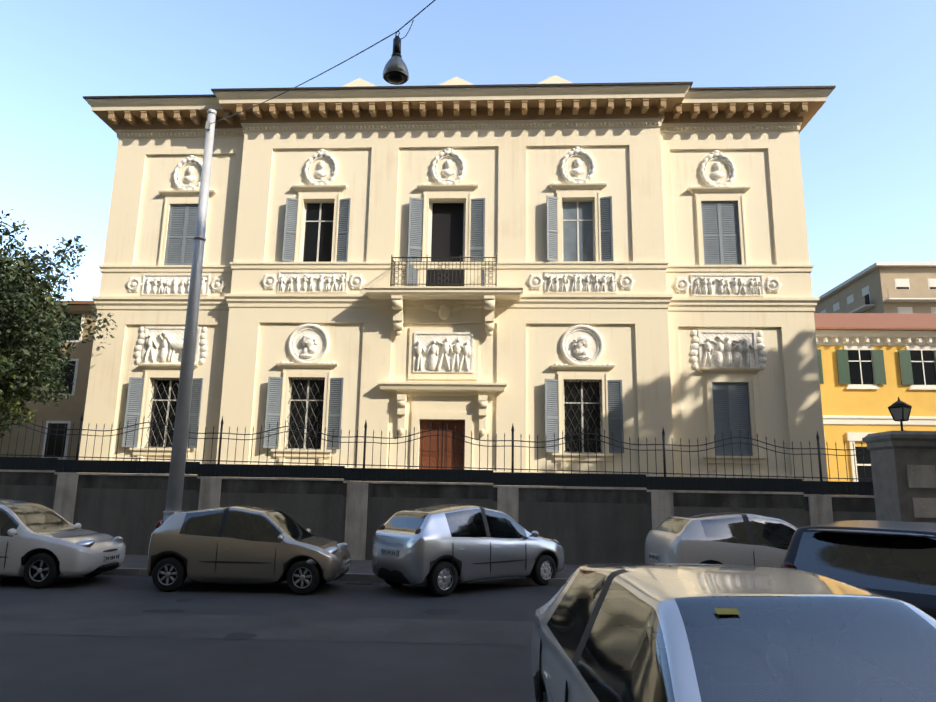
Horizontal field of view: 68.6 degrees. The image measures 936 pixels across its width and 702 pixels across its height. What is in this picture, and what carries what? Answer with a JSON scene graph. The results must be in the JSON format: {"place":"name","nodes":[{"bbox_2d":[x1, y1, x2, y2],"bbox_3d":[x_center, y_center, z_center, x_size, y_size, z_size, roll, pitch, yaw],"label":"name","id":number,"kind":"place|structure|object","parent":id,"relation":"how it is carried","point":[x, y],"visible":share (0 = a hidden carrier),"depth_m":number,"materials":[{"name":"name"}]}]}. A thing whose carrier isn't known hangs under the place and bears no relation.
{"place":"outdoors","nodes":[
{"label":"outdoors","id":0,"kind":"place"},
{"bbox_2d":[0,301,96,472],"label":"building","id":1,"kind":"structure","parent":0,"point":[69,411],"depth_m":41.22,"materials":[{"name":"paint"}]},
{"bbox_2d":[0,574,561,701],"bbox_3d":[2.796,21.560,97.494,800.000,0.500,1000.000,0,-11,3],"label":"road","id":2,"kind":"structure","parent":0,"point":[57,668],"depth_m":7.57,"materials":[{"name":"grey asphalt"}]},
{"bbox_2d":[0,499,125,587],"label":"car","id":3,"kind":"object","parent":2,"relation":"on","point":[42,546],"visible":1,"depth_m":12.17,"materials":[{"name":"white paint"}]},
{"bbox_2d":[147,505,350,594],"bbox_3d":[-3.905,3.585,12.599,3.440,1.438,1.967,1,-11,2],"label":"car","id":4,"kind":"object","parent":2,"relation":"on","point":[247,544],"visible":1,"depth_m":11.86,"materials":[{"name":"beige paint"}]},
{"bbox_2d":[0,581,532,644],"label":"road patches","id":5,"kind":"object","parent":2,"relation":"on","point":[152,623],"visible":0.94,"depth_m":8.98,"materials":[{"name":"grey asphalt"}]},
{"bbox_2d":[0,412,876,564],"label":"fence wall","id":6,"kind":"structure","parent":2,"relation":"on","point":[596,518],"depth_m":16.36,"materials":[{"name":"paint"}]},
{"bbox_2d":[0,326,75,437],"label":"tree","id":7,"kind":"object","parent":6,"relation":"on","point":[23,397],"visible":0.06,"depth_m":27.83,"materials":[{"name":"green plant"}]},
{"bbox_2d":[0,209,116,430],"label":"tree","id":8,"kind":"object","parent":6,"relation":"on","point":[24,299],"visible":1,"depth_m":22.60,"materials":[{"name":"green plant"}]},
{"bbox_2d":[78,75,835,494],"bbox_3d":[-0.443,-1.948,33.919,29.450,19.720,18.050,0,-11,3],"label":"villa","id":9,"kind":"object","parent":6,"relation":"on","point":[624,263],"visible":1,"depth_m":26.11,"materials":[{"name":"paint"}]},
{"bbox_2d":[372,504,564,595],"bbox_3d":[0.116,3.747,13.277,3.880,1.515,2.022,10,-14,-38],"label":"silver car","id":10,"kind":"object","parent":2,"relation":"on","point":[444,549],"visible":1,"depth_m":12.32,"materials":[{"name":"grey paint"}]},
{"bbox_2d":[644,512,797,566],"bbox_3d":[5.297,3.680,12.409,3.980,1.474,2.072,2,-11,-5],"label":"white car","id":11,"kind":"object","parent":2,"relation":"on","point":[731,538],"visible":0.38,"depth_m":11.71,"materials":[{"name":"white paint"}]},
{"bbox_2d":[531,563,935,701],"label":"white car","id":12,"kind":"object","parent":2,"relation":"on","point":[643,632],"visible":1,"depth_m":2.88,"materials":[{"name":"white paint"}]},
{"bbox_2d":[780,520,935,619],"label":"car","id":13,"kind":"object","parent":2,"relation":"on","point":[895,559],"visible":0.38,"depth_m":5.51,"materials":[{"name":"black paint"}]},
{"bbox_2d":[862,397,935,522],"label":"gate pillar","id":14,"kind":"structure","parent":2,"relation":"on","point":[903,464],"depth_m":10.73,"materials":[{"name":"grey stone"}]},
{"bbox_2d":[60,555,583,585],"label":"pavement","id":15,"kind":"structure","parent":0,"point":[136,565],"depth_m":13.71,"materials":[{"name":"grey concrete"}]},
{"bbox_2d":[163,109,216,520],"bbox_3d":[-6.189,-0.552,15.330,0.390,10.550,0.390,0,-11,3],"label":"street pole","id":16,"kind":"object","parent":15,"relation":"on","point":[177,470],"visible":0.79,"depth_m":15.15,"materials":[{"name":"grey metal"}]},
{"bbox_2d":[210,0,434,123],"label":"hanging street lamp","id":17,"kind":"object","parent":16,"relation":"attached to","point":[395,71],"visible":1,"depth_m":9.86,"materials":[{"name":"black metal"}]},
{"bbox_2d":[0,0,935,300],"label":"sky","id":18,"kind":"structure","parent":0,"point":[868,154],"materials":[{"name":"blue"}]},
{"bbox_2d":[814,313,935,495],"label":"yellow house","id":19,"kind":"structure","parent":0,"point":[873,367],"depth_m":37.12,"materials":[{"name":"paint"}]},
{"bbox_2d":[814,262,935,312],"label":"building","id":20,"kind":"structure","parent":0,"point":[893,287],"depth_m":72.59,"materials":[{"name":"beige paint"}]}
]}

